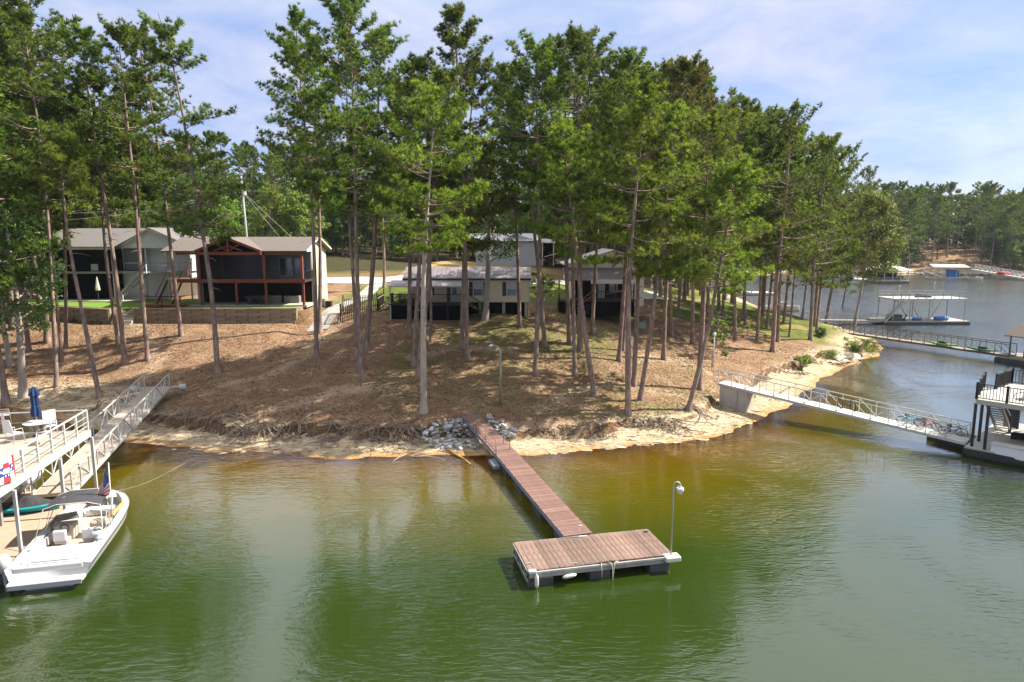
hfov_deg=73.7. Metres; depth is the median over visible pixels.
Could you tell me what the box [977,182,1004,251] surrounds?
pine tree
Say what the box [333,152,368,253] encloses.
pine tree
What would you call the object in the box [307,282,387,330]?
gravel path
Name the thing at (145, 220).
pine tree
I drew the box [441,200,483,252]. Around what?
leafy tree
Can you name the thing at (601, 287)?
door
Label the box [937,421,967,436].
bicycle
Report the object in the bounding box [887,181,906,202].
pine tree
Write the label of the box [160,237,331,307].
cabin
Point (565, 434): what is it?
exposed roots
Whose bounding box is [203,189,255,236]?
leafy tree
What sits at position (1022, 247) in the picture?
leafy tree
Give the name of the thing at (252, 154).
pine tree
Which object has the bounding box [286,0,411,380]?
pine tree
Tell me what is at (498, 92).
pine tree
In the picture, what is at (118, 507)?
towel
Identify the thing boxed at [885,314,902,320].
storage box
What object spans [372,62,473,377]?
pine tree
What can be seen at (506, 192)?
pine tree
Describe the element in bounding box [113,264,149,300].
grey stairs
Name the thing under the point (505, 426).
rock
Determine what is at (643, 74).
pine tree
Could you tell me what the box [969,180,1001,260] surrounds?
pine tree
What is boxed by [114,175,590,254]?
distant woods
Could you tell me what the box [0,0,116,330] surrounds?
pine tree
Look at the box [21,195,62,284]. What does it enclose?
leafy tree
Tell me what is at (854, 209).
pine tree
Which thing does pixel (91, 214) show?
pine tree
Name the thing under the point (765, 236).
pine tree
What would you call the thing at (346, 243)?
leafy tree
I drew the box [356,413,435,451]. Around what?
exposed roots
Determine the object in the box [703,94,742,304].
pine tree
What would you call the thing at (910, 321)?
double deck dock
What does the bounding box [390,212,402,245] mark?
leafy tree
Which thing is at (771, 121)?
pine tree
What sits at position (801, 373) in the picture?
exposed roots
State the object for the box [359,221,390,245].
leafy tree
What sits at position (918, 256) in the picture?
leafy tree
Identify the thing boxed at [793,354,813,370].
shrub
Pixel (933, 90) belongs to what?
sky
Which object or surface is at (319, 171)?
pine tree
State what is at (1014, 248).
leafy tree
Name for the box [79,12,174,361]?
pine tree
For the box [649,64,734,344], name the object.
pine tree
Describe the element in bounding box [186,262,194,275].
flag
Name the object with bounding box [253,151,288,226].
pine tree
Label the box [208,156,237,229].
pine tree
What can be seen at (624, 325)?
pine tree
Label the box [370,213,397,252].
leafy tree
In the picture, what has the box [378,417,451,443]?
exposed roots
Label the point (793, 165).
pine tree
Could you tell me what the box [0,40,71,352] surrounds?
pine tree
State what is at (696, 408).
exposed roots
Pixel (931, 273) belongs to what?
gangway
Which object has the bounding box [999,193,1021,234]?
pine tree
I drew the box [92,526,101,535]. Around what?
cooler bag
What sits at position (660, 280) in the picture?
pine tree
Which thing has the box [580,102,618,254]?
pine tree
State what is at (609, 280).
gabled house
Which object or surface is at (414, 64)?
pine tree
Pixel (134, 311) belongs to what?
retaining wall
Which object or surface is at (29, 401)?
exposed roots
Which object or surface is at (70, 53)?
pine tree
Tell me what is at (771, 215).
pine tree
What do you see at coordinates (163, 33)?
pine tree
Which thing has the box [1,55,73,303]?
pine tree
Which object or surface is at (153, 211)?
leafy tree
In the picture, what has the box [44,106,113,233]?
pine tree
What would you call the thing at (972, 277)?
motor boat
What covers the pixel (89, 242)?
cabin
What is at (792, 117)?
pine tree
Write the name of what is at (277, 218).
leafy tree
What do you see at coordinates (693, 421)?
driftwood
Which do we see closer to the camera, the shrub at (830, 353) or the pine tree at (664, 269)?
the pine tree at (664, 269)
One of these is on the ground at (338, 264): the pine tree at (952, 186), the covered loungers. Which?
the pine tree at (952, 186)
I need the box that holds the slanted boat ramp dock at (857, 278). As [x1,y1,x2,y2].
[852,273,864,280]
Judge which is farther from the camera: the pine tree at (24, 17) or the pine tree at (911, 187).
the pine tree at (911, 187)
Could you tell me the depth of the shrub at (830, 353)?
77.55 m
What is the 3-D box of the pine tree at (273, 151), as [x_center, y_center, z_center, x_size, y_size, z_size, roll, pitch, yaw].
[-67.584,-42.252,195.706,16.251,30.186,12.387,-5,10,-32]
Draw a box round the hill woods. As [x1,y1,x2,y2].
[727,187,1023,266]
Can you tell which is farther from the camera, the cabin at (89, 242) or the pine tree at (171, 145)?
the pine tree at (171, 145)
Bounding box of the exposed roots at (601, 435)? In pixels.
[572,419,619,440]
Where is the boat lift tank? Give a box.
[990,441,1023,460]
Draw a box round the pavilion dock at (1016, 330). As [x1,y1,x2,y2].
[994,324,1023,364]
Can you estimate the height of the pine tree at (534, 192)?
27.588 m
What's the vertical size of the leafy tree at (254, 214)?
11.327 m
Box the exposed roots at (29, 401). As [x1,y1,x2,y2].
[0,396,61,405]
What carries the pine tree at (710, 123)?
on the ground at (338, 264)
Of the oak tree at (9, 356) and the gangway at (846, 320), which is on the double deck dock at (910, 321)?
the gangway at (846, 320)
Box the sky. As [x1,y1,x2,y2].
[4,0,1023,214]
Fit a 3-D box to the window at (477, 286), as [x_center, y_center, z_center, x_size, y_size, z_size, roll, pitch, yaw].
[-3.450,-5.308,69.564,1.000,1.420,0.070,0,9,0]
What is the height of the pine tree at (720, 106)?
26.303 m
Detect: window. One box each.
[279,258,291,275]
[294,258,305,274]
[473,282,482,295]
[507,282,515,295]
[609,284,617,290]
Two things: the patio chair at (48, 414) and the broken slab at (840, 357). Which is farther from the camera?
the broken slab at (840, 357)
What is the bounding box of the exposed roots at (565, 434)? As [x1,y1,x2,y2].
[514,421,571,439]
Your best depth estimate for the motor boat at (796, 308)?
129.04 m
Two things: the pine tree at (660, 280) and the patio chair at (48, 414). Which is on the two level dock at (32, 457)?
the patio chair at (48, 414)
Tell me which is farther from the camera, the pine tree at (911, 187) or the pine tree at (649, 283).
the pine tree at (911, 187)
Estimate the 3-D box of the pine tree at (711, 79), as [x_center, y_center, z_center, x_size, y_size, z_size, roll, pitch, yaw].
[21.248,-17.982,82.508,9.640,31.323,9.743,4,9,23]
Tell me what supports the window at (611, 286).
in the gabled house at (609, 280)
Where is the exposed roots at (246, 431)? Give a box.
[213,410,296,445]
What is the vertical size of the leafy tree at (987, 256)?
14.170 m
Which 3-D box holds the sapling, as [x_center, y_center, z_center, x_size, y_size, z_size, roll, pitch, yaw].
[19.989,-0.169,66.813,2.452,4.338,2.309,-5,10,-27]
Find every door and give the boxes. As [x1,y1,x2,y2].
[451,287,457,301]
[598,284,604,297]
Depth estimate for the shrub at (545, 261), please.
161.07 m
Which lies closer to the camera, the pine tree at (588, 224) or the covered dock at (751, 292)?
the pine tree at (588, 224)
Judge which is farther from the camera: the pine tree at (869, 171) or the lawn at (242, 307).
the pine tree at (869, 171)
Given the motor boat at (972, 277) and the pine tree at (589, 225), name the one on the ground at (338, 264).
the pine tree at (589, 225)
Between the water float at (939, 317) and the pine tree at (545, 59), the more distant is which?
the water float at (939, 317)
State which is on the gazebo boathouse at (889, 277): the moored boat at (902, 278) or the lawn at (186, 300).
the moored boat at (902, 278)
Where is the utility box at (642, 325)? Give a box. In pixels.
[639,322,646,328]
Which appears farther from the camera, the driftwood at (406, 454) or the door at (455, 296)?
the door at (455, 296)
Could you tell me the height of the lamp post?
3.253 m
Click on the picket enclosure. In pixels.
(377, 299)
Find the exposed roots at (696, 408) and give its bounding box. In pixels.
[670,401,719,423]
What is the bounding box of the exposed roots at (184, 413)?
[160,407,214,433]
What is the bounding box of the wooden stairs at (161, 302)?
[145,271,186,307]
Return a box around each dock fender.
[535,574,538,587]
[562,573,576,578]
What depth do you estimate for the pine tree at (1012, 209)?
248.91 m
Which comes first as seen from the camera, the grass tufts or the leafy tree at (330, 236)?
the grass tufts
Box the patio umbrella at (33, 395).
[28,386,40,436]
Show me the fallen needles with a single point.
(404, 396)
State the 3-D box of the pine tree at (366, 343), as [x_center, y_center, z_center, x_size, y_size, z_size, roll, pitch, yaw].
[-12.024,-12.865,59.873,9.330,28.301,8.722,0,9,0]
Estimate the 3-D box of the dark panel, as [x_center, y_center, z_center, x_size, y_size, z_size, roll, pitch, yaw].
[35.241,4.914,48.213,0.060,2.400,0.756,-8,12,-43]
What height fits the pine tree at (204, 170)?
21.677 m
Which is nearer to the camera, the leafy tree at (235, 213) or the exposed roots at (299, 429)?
the exposed roots at (299, 429)
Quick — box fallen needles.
[3,301,833,426]
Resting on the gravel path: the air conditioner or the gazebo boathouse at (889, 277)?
the air conditioner
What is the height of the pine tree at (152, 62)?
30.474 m
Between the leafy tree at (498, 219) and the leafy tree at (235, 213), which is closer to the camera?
the leafy tree at (235, 213)
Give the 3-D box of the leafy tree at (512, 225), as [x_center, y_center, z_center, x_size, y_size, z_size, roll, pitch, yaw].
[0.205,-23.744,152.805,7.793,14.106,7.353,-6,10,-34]
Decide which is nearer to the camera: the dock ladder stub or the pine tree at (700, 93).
the dock ladder stub
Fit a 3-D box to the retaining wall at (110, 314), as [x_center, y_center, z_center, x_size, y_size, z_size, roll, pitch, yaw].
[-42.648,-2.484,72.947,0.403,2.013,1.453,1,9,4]
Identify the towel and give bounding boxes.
[97,534,105,538]
[110,502,124,515]
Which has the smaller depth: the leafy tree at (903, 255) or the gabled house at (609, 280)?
the gabled house at (609, 280)
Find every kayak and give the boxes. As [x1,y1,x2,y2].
[928,341,957,345]
[967,346,997,351]
[996,271,1013,274]
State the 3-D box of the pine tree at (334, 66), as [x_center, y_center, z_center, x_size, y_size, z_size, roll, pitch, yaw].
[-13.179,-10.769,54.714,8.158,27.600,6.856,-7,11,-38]
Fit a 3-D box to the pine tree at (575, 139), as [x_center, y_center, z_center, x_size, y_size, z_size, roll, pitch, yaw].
[4.245,-6.038,51.317,7.784,21.684,8.032,-4,10,-27]
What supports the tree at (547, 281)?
on the ground at (338, 264)
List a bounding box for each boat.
[3,488,128,590]
[765,302,799,310]
[895,276,906,280]
[944,269,962,277]
[965,275,982,279]
[1010,431,1023,439]
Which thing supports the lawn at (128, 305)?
on the ground at (338, 264)
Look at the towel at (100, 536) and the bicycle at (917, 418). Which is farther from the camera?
the bicycle at (917, 418)
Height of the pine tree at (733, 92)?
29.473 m
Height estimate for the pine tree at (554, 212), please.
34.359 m
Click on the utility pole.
(244, 214)
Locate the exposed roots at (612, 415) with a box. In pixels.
[597,412,651,428]
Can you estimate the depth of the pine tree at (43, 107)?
62.11 m
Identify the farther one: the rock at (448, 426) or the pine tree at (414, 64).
the pine tree at (414, 64)
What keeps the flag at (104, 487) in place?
on the motor boat at (64, 547)
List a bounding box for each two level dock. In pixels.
[0,409,97,584]
[927,368,1023,466]
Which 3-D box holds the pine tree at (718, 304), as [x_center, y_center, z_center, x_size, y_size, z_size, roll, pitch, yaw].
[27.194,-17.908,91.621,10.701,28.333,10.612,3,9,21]
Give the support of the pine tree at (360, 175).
on the ground at (338, 264)
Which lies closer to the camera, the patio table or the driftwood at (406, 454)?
the patio table
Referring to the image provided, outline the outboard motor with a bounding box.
[0,554,11,584]
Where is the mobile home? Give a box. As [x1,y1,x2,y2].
[388,267,531,320]
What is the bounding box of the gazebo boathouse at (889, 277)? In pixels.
[864,261,910,282]
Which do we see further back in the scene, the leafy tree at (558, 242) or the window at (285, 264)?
the leafy tree at (558, 242)
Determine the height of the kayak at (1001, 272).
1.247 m
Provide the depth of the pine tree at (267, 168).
161.40 m
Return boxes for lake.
[0,272,1023,681]
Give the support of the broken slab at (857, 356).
on the ground at (338, 264)
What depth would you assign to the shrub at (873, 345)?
82.83 m
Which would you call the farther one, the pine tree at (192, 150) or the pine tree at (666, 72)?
the pine tree at (192, 150)
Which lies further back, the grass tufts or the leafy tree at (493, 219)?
the leafy tree at (493, 219)
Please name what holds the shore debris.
on the ground at (338, 264)
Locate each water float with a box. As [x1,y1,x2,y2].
[912,317,921,320]
[933,316,948,319]
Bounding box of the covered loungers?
[914,294,931,297]
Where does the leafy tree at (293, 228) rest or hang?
on the ground at (338, 264)
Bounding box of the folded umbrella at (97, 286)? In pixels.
[95,276,99,299]
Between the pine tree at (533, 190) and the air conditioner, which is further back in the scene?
the pine tree at (533, 190)
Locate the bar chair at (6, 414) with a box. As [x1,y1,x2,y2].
[0,409,12,428]
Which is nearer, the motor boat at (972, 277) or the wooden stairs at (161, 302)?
the wooden stairs at (161, 302)
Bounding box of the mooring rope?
[601,561,617,579]
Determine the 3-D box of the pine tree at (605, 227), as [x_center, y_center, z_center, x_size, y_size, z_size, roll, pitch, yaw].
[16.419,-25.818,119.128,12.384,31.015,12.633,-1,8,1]
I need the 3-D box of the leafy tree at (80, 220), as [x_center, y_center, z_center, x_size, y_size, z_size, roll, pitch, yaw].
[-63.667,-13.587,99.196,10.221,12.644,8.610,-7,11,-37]
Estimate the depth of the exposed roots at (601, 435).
47.47 m
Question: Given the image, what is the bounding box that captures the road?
[327,275,676,300]
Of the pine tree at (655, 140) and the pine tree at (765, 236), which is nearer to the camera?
the pine tree at (655, 140)
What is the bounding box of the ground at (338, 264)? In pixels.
[0,222,1023,472]
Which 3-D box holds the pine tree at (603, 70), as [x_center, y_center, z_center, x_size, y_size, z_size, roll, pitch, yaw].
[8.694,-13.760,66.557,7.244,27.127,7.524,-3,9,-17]
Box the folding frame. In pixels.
[837,397,855,411]
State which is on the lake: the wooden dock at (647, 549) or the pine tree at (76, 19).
the wooden dock at (647, 549)
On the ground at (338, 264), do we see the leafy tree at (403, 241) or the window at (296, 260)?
the leafy tree at (403, 241)
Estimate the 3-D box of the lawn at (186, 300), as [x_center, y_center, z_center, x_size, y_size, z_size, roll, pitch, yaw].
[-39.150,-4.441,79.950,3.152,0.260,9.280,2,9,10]
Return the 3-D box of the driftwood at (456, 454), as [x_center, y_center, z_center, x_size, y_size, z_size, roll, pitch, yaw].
[-3.114,7.509,43.301,0.277,0.449,3.913,-6,10,-32]
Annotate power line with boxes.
[71,192,238,219]
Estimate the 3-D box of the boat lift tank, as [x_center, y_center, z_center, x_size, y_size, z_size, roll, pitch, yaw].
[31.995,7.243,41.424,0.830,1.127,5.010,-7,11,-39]
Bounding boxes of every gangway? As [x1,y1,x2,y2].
[30,373,186,496]
[718,368,970,444]
[794,312,882,321]
[833,321,1017,356]
[923,267,940,276]
[971,264,1023,279]
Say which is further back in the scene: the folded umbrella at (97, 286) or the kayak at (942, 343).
the kayak at (942, 343)
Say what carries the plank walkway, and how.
on the lake
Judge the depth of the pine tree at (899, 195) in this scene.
266.13 m
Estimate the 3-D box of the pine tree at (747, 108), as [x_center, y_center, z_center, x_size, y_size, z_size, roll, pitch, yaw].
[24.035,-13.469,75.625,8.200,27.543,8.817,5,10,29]
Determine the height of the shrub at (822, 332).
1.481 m
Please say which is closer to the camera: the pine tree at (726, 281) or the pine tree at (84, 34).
the pine tree at (84, 34)
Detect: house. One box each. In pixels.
[469,233,554,265]
[557,248,648,315]
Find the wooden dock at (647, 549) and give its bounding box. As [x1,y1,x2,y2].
[513,529,680,586]
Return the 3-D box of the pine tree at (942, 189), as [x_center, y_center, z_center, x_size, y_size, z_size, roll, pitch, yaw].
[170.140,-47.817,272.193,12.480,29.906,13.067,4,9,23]
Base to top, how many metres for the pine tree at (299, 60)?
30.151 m
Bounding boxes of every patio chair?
[1,420,24,443]
[37,417,51,436]
[42,409,57,433]
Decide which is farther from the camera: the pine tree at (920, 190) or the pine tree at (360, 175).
the pine tree at (920, 190)
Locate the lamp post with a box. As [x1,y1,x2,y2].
[670,481,683,554]
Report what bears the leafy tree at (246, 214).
on the ground at (338, 264)
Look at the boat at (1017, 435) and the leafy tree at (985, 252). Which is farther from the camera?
the leafy tree at (985, 252)
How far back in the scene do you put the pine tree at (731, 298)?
111.97 m
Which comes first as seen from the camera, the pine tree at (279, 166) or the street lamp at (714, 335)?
the street lamp at (714, 335)
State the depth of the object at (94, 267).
81.11 m
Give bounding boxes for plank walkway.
[460,402,591,545]
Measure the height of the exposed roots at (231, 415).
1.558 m
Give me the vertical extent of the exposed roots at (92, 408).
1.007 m
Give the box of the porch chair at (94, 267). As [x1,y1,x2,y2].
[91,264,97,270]
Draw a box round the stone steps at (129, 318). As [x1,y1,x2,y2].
[110,312,134,324]
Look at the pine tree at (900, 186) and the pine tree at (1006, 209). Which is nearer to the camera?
the pine tree at (1006, 209)
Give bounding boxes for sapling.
[708,317,730,357]
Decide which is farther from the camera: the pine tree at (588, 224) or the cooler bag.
the pine tree at (588, 224)
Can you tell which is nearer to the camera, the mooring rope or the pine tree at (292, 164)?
the mooring rope
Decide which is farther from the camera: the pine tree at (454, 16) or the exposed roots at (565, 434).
the pine tree at (454, 16)
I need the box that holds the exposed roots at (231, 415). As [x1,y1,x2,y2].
[196,401,272,436]
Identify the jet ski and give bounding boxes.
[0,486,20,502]
[2,495,59,513]
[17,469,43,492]
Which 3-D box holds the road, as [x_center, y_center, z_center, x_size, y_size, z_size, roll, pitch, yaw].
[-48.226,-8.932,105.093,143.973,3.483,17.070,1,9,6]
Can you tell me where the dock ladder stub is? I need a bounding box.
[567,525,585,537]
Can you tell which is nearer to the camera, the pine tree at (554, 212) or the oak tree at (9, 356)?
the oak tree at (9, 356)
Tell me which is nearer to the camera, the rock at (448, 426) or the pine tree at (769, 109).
the rock at (448, 426)
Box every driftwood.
[391,447,425,462]
[447,448,474,468]
[672,418,722,426]
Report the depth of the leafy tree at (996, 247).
252.80 m
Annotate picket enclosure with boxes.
[339,289,384,321]
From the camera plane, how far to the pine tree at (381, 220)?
154.40 m
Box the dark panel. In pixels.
[1003,408,1016,427]
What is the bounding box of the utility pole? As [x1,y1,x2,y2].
[238,176,247,236]
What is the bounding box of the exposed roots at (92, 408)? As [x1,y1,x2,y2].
[55,400,105,412]
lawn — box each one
[28,302,155,309]
[139,299,197,305]
[184,306,297,307]
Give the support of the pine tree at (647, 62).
on the ground at (338, 264)
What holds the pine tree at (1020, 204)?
on the ground at (338, 264)
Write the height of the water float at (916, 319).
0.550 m
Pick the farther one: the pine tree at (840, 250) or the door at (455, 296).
the pine tree at (840, 250)
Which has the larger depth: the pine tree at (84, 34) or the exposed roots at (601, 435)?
the pine tree at (84, 34)
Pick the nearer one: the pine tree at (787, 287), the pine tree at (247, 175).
the pine tree at (787, 287)
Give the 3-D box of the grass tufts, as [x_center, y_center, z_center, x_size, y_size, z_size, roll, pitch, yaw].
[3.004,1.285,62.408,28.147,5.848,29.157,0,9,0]
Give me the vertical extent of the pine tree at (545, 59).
26.965 m
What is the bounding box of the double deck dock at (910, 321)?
[867,290,970,324]
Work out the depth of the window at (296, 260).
78.05 m
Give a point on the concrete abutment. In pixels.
(736, 399)
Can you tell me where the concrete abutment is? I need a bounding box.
[717,384,753,411]
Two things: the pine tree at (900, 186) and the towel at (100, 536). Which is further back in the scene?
the pine tree at (900, 186)
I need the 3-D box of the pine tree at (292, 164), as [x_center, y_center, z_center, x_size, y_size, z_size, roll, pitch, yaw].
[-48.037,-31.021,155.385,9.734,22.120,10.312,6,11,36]
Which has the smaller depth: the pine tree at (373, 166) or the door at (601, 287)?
the door at (601, 287)
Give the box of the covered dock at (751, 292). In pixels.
[736,274,773,294]
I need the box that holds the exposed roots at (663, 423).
[633,411,703,434]
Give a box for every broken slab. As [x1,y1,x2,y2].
[833,353,845,360]
[843,353,853,358]
[851,353,861,359]
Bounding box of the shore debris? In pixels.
[70,350,798,455]
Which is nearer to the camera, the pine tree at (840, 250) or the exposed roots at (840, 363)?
the exposed roots at (840, 363)
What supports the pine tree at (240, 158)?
on the ground at (338, 264)
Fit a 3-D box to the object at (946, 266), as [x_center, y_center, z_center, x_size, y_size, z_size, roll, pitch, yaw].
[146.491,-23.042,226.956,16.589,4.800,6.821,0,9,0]
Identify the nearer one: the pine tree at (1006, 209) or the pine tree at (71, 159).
the pine tree at (71, 159)
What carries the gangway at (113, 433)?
on the two level dock at (32, 457)
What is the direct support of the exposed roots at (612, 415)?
on the ground at (338, 264)
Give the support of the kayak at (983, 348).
on the gangway at (961, 348)
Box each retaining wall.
[4,303,111,324]
[106,308,115,321]
[132,307,140,322]
[135,308,295,323]
[293,306,302,320]
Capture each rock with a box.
[444,424,452,428]
[501,423,508,429]
[510,426,517,431]
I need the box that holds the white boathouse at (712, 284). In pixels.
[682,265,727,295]
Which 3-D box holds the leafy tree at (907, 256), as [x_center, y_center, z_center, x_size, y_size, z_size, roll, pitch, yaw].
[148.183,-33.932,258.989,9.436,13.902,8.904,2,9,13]
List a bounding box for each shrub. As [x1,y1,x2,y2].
[377,291,414,311]
[541,259,555,264]
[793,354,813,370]
[807,327,826,337]
[817,349,841,359]
[842,336,881,354]
[860,343,882,351]
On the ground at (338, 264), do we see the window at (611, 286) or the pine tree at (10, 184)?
the pine tree at (10, 184)
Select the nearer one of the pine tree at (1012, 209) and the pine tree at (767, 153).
the pine tree at (767, 153)
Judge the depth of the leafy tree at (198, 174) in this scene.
137.37 m
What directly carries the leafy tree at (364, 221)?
on the ground at (338, 264)
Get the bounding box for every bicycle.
[896,413,924,426]
[914,416,941,431]
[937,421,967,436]
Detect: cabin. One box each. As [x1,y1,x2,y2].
[25,228,206,301]
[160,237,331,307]
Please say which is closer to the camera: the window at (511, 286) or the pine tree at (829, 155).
the window at (511, 286)
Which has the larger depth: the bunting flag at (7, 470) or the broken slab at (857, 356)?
the broken slab at (857, 356)
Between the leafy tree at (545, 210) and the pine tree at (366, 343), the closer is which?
the pine tree at (366, 343)
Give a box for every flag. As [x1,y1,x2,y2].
[0,455,15,484]
[82,462,112,522]
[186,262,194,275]
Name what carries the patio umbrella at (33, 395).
on the two level dock at (32, 457)
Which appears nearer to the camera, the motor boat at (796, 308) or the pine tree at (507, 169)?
the pine tree at (507, 169)
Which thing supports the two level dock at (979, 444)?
on the lake
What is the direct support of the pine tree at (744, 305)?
on the ground at (338, 264)
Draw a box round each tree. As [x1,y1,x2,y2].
[0,0,55,344]
[0,0,92,343]
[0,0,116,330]
[0,6,95,387]
[0,24,75,258]
[0,25,75,405]
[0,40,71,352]
[0,64,78,260]
[0,74,93,362]
[0,202,70,398]
[0,219,45,366]
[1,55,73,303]
[14,27,108,348]
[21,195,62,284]
[24,122,102,399]
[32,22,159,365]
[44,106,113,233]
[45,206,110,234]
[55,68,137,346]
[55,88,127,227]
[71,180,145,227]
[76,91,153,227]
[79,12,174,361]
[97,67,171,337]
[107,115,168,224]
[109,20,199,336]
[129,9,246,374]
[131,200,170,227]
[146,197,169,227]
[154,195,191,227]
[160,140,181,169]
[161,170,225,236]
[162,176,204,226]
[174,138,212,226]
[185,130,234,192]
[193,157,215,193]
[200,147,211,181]
[203,182,265,236]
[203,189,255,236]
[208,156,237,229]
[209,130,239,182]
[221,140,259,224]
[227,194,255,234]
[230,142,259,199]
[235,141,266,233]
[243,208,279,236]
[246,179,291,236]
[248,141,288,209]
[252,150,290,226]
[252,197,310,236]
[253,2,345,359]
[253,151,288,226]
[269,190,331,243]
[271,157,287,187]
[273,136,320,235]
[274,155,317,220]
[277,182,313,236]
[285,180,346,243]
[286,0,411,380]
[287,31,351,333]
[295,27,397,370]
[311,135,335,244]
[315,202,344,253]
[321,195,343,251]
[322,24,411,352]
[328,206,358,255]
[330,194,369,247]
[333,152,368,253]
[334,169,363,255]
[344,189,398,255]
[352,142,374,249]
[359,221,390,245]
[363,154,383,250]
[363,164,404,287]
[364,74,499,413]
[364,163,398,258]
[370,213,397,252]
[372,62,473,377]
[372,71,438,337]
[374,47,481,366]
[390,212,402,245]
[398,139,456,341]
[398,211,422,260]
[415,214,456,260]
[418,1,506,359]
[434,51,509,350]
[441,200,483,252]
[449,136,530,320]
[472,204,500,232]
[474,61,541,327]
[481,28,593,375]
[488,92,554,347]
[491,189,514,232]
[493,163,522,228]
[499,207,525,232]
[511,19,623,376]
[512,110,635,397]
[512,202,544,237]
[514,202,557,256]
[516,31,615,344]
[517,166,547,202]
[518,151,545,217]
[529,36,627,352]
[529,273,560,316]
[532,173,562,265]
[546,219,563,261]
[547,118,574,220]
[553,127,588,253]
[558,215,591,256]
[561,200,611,245]
[568,227,623,254]
[570,57,625,334]
[573,77,699,416]
[577,105,602,250]
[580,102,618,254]
[584,65,660,350]
[584,119,616,252]
[591,45,685,362]
[595,53,682,249]
[596,60,655,220]
[597,63,699,386]
[609,98,724,401]
[622,56,674,288]
[623,67,682,297]
[626,48,722,360]
[635,106,789,390]
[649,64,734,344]
[654,54,709,336]
[656,151,739,295]
[662,69,720,317]
[665,59,723,301]
[672,152,774,411]
[673,247,723,289]
[681,103,746,329]
[690,100,744,310]
[698,92,769,340]
[701,236,741,300]
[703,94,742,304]
[713,86,757,314]
[715,100,788,319]
[722,126,776,324]
[728,114,764,303]
[730,118,807,341]
[738,121,805,311]
[741,106,801,306]
[742,98,840,352]
[748,103,783,317]
[750,113,803,329]
[755,123,834,341]
[769,145,833,336]
[771,132,875,340]
[772,123,830,323]
[799,131,875,326]
[800,151,865,332]
[800,189,841,319]
[807,155,864,305]
[810,140,881,318]
[822,164,884,305]
[829,189,911,324]
[878,182,897,226]
[879,200,905,244]
[885,180,916,223]
[886,195,930,268]
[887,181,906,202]
[887,190,913,235]
[893,234,916,266]
[895,252,904,265]
[897,233,921,265]
[899,185,921,210]
[900,184,930,263]
[900,233,925,266]
[911,185,929,245]
[913,181,938,251]
[923,183,956,258]
[927,193,949,261]
[931,181,967,256]
[962,180,989,253]
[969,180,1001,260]
[970,194,994,264]
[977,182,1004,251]
[977,196,1007,269]
[978,227,1020,256]
[978,233,1017,266]
[982,195,1022,267]
[989,238,1012,267]
[995,202,1023,270]
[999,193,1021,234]
[999,242,1023,271]
[1003,189,1021,236]
[1004,195,1023,265]
[1007,187,1023,259]
[1014,239,1023,264]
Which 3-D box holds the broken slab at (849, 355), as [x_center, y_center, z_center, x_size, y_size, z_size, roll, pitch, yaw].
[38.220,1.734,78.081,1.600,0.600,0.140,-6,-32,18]
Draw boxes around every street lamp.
[489,344,501,406]
[711,332,715,366]
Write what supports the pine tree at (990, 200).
on the ground at (338, 264)
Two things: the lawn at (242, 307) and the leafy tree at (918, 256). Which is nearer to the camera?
the lawn at (242, 307)
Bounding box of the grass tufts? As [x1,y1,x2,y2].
[360,308,717,422]
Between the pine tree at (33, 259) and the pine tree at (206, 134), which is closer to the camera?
the pine tree at (33, 259)
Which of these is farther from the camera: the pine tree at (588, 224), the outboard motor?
the pine tree at (588, 224)
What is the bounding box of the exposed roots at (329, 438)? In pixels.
[303,417,374,447]
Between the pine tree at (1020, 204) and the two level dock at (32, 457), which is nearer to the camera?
the two level dock at (32, 457)
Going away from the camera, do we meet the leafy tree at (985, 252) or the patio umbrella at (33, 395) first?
the patio umbrella at (33, 395)
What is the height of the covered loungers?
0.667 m
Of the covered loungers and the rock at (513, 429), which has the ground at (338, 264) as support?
the rock at (513, 429)
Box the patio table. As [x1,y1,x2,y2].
[22,419,50,437]
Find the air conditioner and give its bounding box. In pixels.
[325,300,332,307]
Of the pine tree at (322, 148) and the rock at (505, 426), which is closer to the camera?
the rock at (505, 426)
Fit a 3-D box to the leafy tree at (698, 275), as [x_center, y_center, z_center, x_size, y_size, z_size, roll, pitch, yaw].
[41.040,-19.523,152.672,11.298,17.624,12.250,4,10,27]
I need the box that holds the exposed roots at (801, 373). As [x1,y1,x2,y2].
[778,365,817,374]
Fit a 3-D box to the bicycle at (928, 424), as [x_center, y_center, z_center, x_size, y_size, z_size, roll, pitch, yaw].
[28.322,5.610,46.495,0.537,1.050,1.748,-33,26,-31]
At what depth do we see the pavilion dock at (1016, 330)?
76.42 m
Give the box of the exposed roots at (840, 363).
[801,355,853,367]
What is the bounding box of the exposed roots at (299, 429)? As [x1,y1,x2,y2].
[254,416,344,444]
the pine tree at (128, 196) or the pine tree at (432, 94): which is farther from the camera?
the pine tree at (128, 196)
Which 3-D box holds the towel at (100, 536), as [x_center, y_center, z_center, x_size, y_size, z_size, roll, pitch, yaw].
[-17.910,8.525,29.797,0.244,0.060,0.451,-2,9,-14]
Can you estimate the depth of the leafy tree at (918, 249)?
261.94 m
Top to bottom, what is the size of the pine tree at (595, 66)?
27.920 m
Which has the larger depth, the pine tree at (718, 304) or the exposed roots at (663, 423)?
the pine tree at (718, 304)
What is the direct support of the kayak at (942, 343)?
on the gangway at (961, 348)
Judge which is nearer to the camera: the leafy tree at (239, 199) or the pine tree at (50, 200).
the pine tree at (50, 200)

